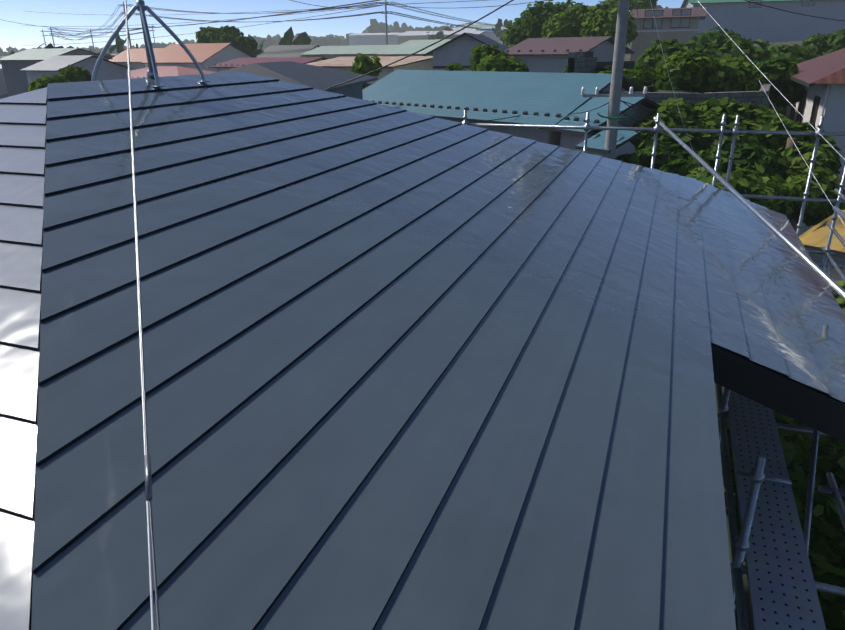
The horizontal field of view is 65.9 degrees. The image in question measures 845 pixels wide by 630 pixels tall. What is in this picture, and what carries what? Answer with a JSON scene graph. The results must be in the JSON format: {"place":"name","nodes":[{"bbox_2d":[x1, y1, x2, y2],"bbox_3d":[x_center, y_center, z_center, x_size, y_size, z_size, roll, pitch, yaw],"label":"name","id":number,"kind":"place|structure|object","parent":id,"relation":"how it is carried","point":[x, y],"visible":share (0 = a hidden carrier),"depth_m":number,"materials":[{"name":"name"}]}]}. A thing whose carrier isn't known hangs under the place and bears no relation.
{"place":"outdoors","nodes":[
{"label":"outdoors","id":0,"kind":"place"},
{"bbox_2d":[29,219,43,629],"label":"ridge cap","id":1,"kind":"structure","parent":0,"point":[33,517],"depth_m":3.40,"materials":[{"name":"grey metal"}]},
{"bbox_2d":[125,0,844,629],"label":"guy wires","id":2,"kind":"object","parent":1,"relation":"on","point":[147,480],"depth_m":1.35,"materials":[{"name":"silver metal"}]},
{"bbox_2d":[0,0,683,51],"label":"sky","id":3,"kind":"structure","parent":0,"point":[12,34],"materials":[{"name":"blue"}]},
{"bbox_2d":[305,55,432,83],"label":"cream wall","id":4,"kind":"structure","parent":0,"point":[425,65],"depth_m":45.24,"materials":[{"name":"beige paint"}]},
{"bbox_2d":[0,25,844,234],"bbox_3d":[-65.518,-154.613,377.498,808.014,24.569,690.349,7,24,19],"label":"wall","id":5,"kind":"structure","parent":0,"point":[458,50],"depth_m":35.96,"materials":[{"name":"beige paint"}]},
{"bbox_2d":[127,66,213,78],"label":"roof","id":6,"kind":"structure","parent":5,"relation":"on","point":[163,71],"depth_m":56.31,"materials":[{"name":"pink metal"}]},
{"bbox_2d":[307,56,432,65],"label":"roof","id":7,"kind":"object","parent":5,"relation":"on","point":[348,61],"visible":0.5,"depth_m":46.34,"materials":[{"name":"metal"}]},
{"bbox_2d":[0,0,844,254],"bbox_3d":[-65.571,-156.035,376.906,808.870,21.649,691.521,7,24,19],"label":"trim","id":8,"kind":"structure","parent":5,"relation":"attached to","point":[627,84],"depth_m":34.39,"materials":[{"name":"grey metal"}]},
{"bbox_2d":[109,43,229,62],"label":"roof","id":9,"kind":"structure","parent":8,"relation":"on","point":[177,53],"depth_m":66.78,"materials":[{"name":"metal"}]},
{"bbox_2d":[0,24,503,61],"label":"roof","id":10,"kind":"structure","parent":8,"relation":"on","point":[410,46],"depth_m":64.90,"materials":[{"name":"grey metal"}]},
{"bbox_2d":[0,27,508,98],"bbox_3d":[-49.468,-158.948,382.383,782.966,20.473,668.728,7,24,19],"label":"roof","id":11,"kind":"structure","parent":8,"relation":"on","point":[54,63],"depth_m":51.04,"materials":[{"name":"grey metal"}]},
{"bbox_2d":[131,49,598,123],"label":"snow guards","id":12,"kind":"object","parent":11,"relation":"on","point":[503,111],"visible":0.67,"depth_m":21.08,"materials":[{"name":"black metal"}]},
{"bbox_2d":[209,57,321,66],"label":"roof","id":13,"kind":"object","parent":8,"relation":"on","point":[245,61],"visible":0.04,"depth_m":51.64,"materials":[{"name":"brown metal"}]},
{"bbox_2d":[210,45,376,89],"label":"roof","id":14,"kind":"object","parent":8,"relation":"on","point":[318,77],"visible":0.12,"depth_m":19.38,"materials":[{"name":"grey metal"}]},
{"bbox_2d":[362,70,643,149],"bbox_3d":[3.007,-7.588,22.654,7.782,1.581,13.330,-20,29,-39],"label":"roof","id":15,"kind":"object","parent":8,"relation":"on","point":[543,93],"visible":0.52,"depth_m":21.42,"materials":[{"name":"teal metal"}]},
{"bbox_2d":[365,0,817,220],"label":"glass","id":16,"kind":"object","parent":8,"relation":"on","point":[805,3],"depth_m":60.05,"materials":[{"name":"grey"}]},
{"bbox_2d":[368,0,820,222],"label":"dark frames","id":17,"kind":"structure","parent":8,"relation":"on","point":[465,67],"depth_m":24.49,"materials":[{"name":"grey metal"}]},
{"bbox_2d":[644,10,690,27],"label":"windows","id":18,"kind":"structure","parent":17,"relation":"on","point":[675,22],"depth_m":60.70,"materials":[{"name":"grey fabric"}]},
{"bbox_2d":[505,7,706,53],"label":"brown roof","id":19,"kind":"structure","parent":8,"relation":"on","point":[560,45],"depth_m":36.70,"materials":[{"name":"brown metal"}]},
{"bbox_2d":[689,0,791,2],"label":"green roof","id":20,"kind":"structure","parent":8,"relation":"on","point":[705,1],"depth_m":93.61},
{"bbox_2d":[805,222,844,290],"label":"corrugated wall","id":21,"kind":"structure","parent":8,"relation":"on","point":[837,259],"depth_m":12.99,"materials":[{"name":"metal"}]},
{"bbox_2d":[799,210,844,251],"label":"yellow roof","id":22,"kind":"structure","parent":21,"relation":"on","point":[818,237],"depth_m":13.50,"materials":[{"name":"yellow metal"}]},
{"bbox_2d":[791,48,844,203],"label":"roof","id":23,"kind":"structure","parent":5,"relation":"on","point":[829,68],"depth_m":20.40,"materials":[{"name":"red metal"}]},
{"bbox_2d":[43,40,807,629],"bbox_3d":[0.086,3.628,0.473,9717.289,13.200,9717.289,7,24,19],"label":"terrain","id":24,"kind":"structure","parent":0,"point":[745,582],"depth_m":11.24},
{"bbox_2d":[0,5,667,63],"bbox_3d":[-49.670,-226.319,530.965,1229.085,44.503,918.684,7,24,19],"label":"tree leaves","id":25,"kind":"object","parent":24,"relation":"on","point":[287,38],"depth_m":574.08,"materials":[{"name":"green plant"}]},
{"bbox_2d":[42,0,796,166],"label":"poles","id":26,"kind":"object","parent":24,"relation":"on","point":[617,69],"depth_m":15.59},
{"bbox_2d":[48,3,644,96],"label":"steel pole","id":27,"kind":"object","parent":26,"relation":"on","point":[608,95],"visible":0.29,"depth_m":15.86,"materials":[{"name":"grey metal"}]},
{"bbox_2d":[41,2,646,94],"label":"insulators","id":28,"kind":"object","parent":27,"relation":"attached to","point":[597,91],"visible":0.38,"depth_m":15.83,"materials":[{"name":"white ceramic"}]},
{"bbox_2d":[0,0,844,155],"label":"cables","id":29,"kind":"object","parent":26,"relation":"on","point":[339,7],"visible":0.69,"depth_m":78.09,"materials":[{"name":"black plastic"}]},
{"bbox_2d":[597,112,633,118],"bbox_3d":[4.656,-4.809,15.726,0.876,0.161,0.044,0,22,2],"label":"green hose","id":30,"kind":"object","parent":26,"relation":"attached to","point":[615,117],"visible":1,"depth_m":15.73,"materials":[{"name":"green"}]},
{"bbox_2d":[195,0,844,573],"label":"tree","id":31,"kind":"object","parent":24,"relation":"on","point":[777,67],"depth_m":31.30,"materials":[{"name":"green plant"}]},
{"bbox_2d":[27,0,844,313],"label":"tree leaves","id":32,"kind":"object","parent":31,"relation":"attached to","point":[699,74],"visible":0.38,"depth_m":17.90,"materials":[{"name":"green plant"}]},
{"bbox_2d":[462,110,844,629],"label":"scaffold tubes","id":33,"kind":"object","parent":24,"relation":"on","point":[741,543],"visible":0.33,"depth_m":5.14},
{"bbox_2d":[653,116,844,299],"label":"scaffold pole","id":34,"kind":"object","parent":33,"relation":"attached to","point":[819,271],"visible":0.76,"depth_m":6.10,"materials":[{"name":"silver metal"}]},
{"bbox_2d":[727,390,825,629],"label":"scaffold planks","id":35,"kind":"object","parent":33,"relation":"on","point":[783,594],"depth_m":3.99,"materials":[{"name":"grey metal"}]},
{"bbox_2d":[685,0,844,42],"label":"building wall","id":36,"kind":"structure","parent":24,"relation":"on","point":[763,23],"depth_m":92.98,"materials":[{"name":"grey paint"}]},
{"bbox_2d":[720,410,844,629],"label":"tree leaves","id":37,"kind":"object","parent":24,"relation":"on","point":[826,552],"visible":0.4,"depth_m":6.29,"materials":[{"name":"green plant"}]},
{"bbox_2d":[479,28,507,31],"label":"blue roof","id":38,"kind":"structure","parent":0,"point":[488,30],"depth_m":255.73,"materials":[{"name":"metal"}]},
{"bbox_2d":[398,17,699,62],"bbox_3d":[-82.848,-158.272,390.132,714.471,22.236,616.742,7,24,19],"label":"beige wall","id":39,"kind":"structure","parent":0,"point":[637,47],"depth_m":61.66,"materials":[{"name":"beige paint"}]},
{"bbox_2d":[567,51,634,72],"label":"concrete block wall","id":40,"kind":"structure","parent":0,"point":[583,62],"depth_m":25.13,"materials":[{"name":"grey concrete"}]},
{"bbox_2d":[599,84,770,119],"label":"stone block wall","id":41,"kind":"structure","parent":0,"point":[760,97],"depth_m":19.05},
{"bbox_2d":[711,342,844,442],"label":"fascia","id":42,"kind":"structure","parent":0,"point":[784,395],"depth_m":4.03,"materials":[{"name":"black metal"}]},
{"bbox_2d":[31,72,844,629],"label":"roof","id":43,"kind":"structure","parent":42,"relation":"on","point":[703,264],"depth_m":2.70,"materials":[{"name":"metal"}]},
{"bbox_2d":[0,87,46,629],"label":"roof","id":44,"kind":"structure","parent":43,"relation":"part of","point":[20,266],"depth_m":2.23,"materials":[{"name":"metal"}]},
{"bbox_2d":[91,0,209,86],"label":"antenna mount","id":45,"kind":"object","parent":43,"relation":"on","point":[142,8],"visible":0.98,"depth_m":4.86,"materials":[{"name":"grey metal"}]},
{"bbox_2d":[0,79,829,629],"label":"roof seams","id":46,"kind":"object","parent":43,"relation":"on","point":[76,537],"visible":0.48,"depth_m":3.03,"materials":[{"name":"black metal"}]},
{"bbox_2d":[718,345,844,402],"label":"drip edge","id":47,"kind":"structure","parent":42,"relation":"attached to","point":[779,372],"depth_m":4.15,"materials":[{"name":"grey metal"}]}
]}

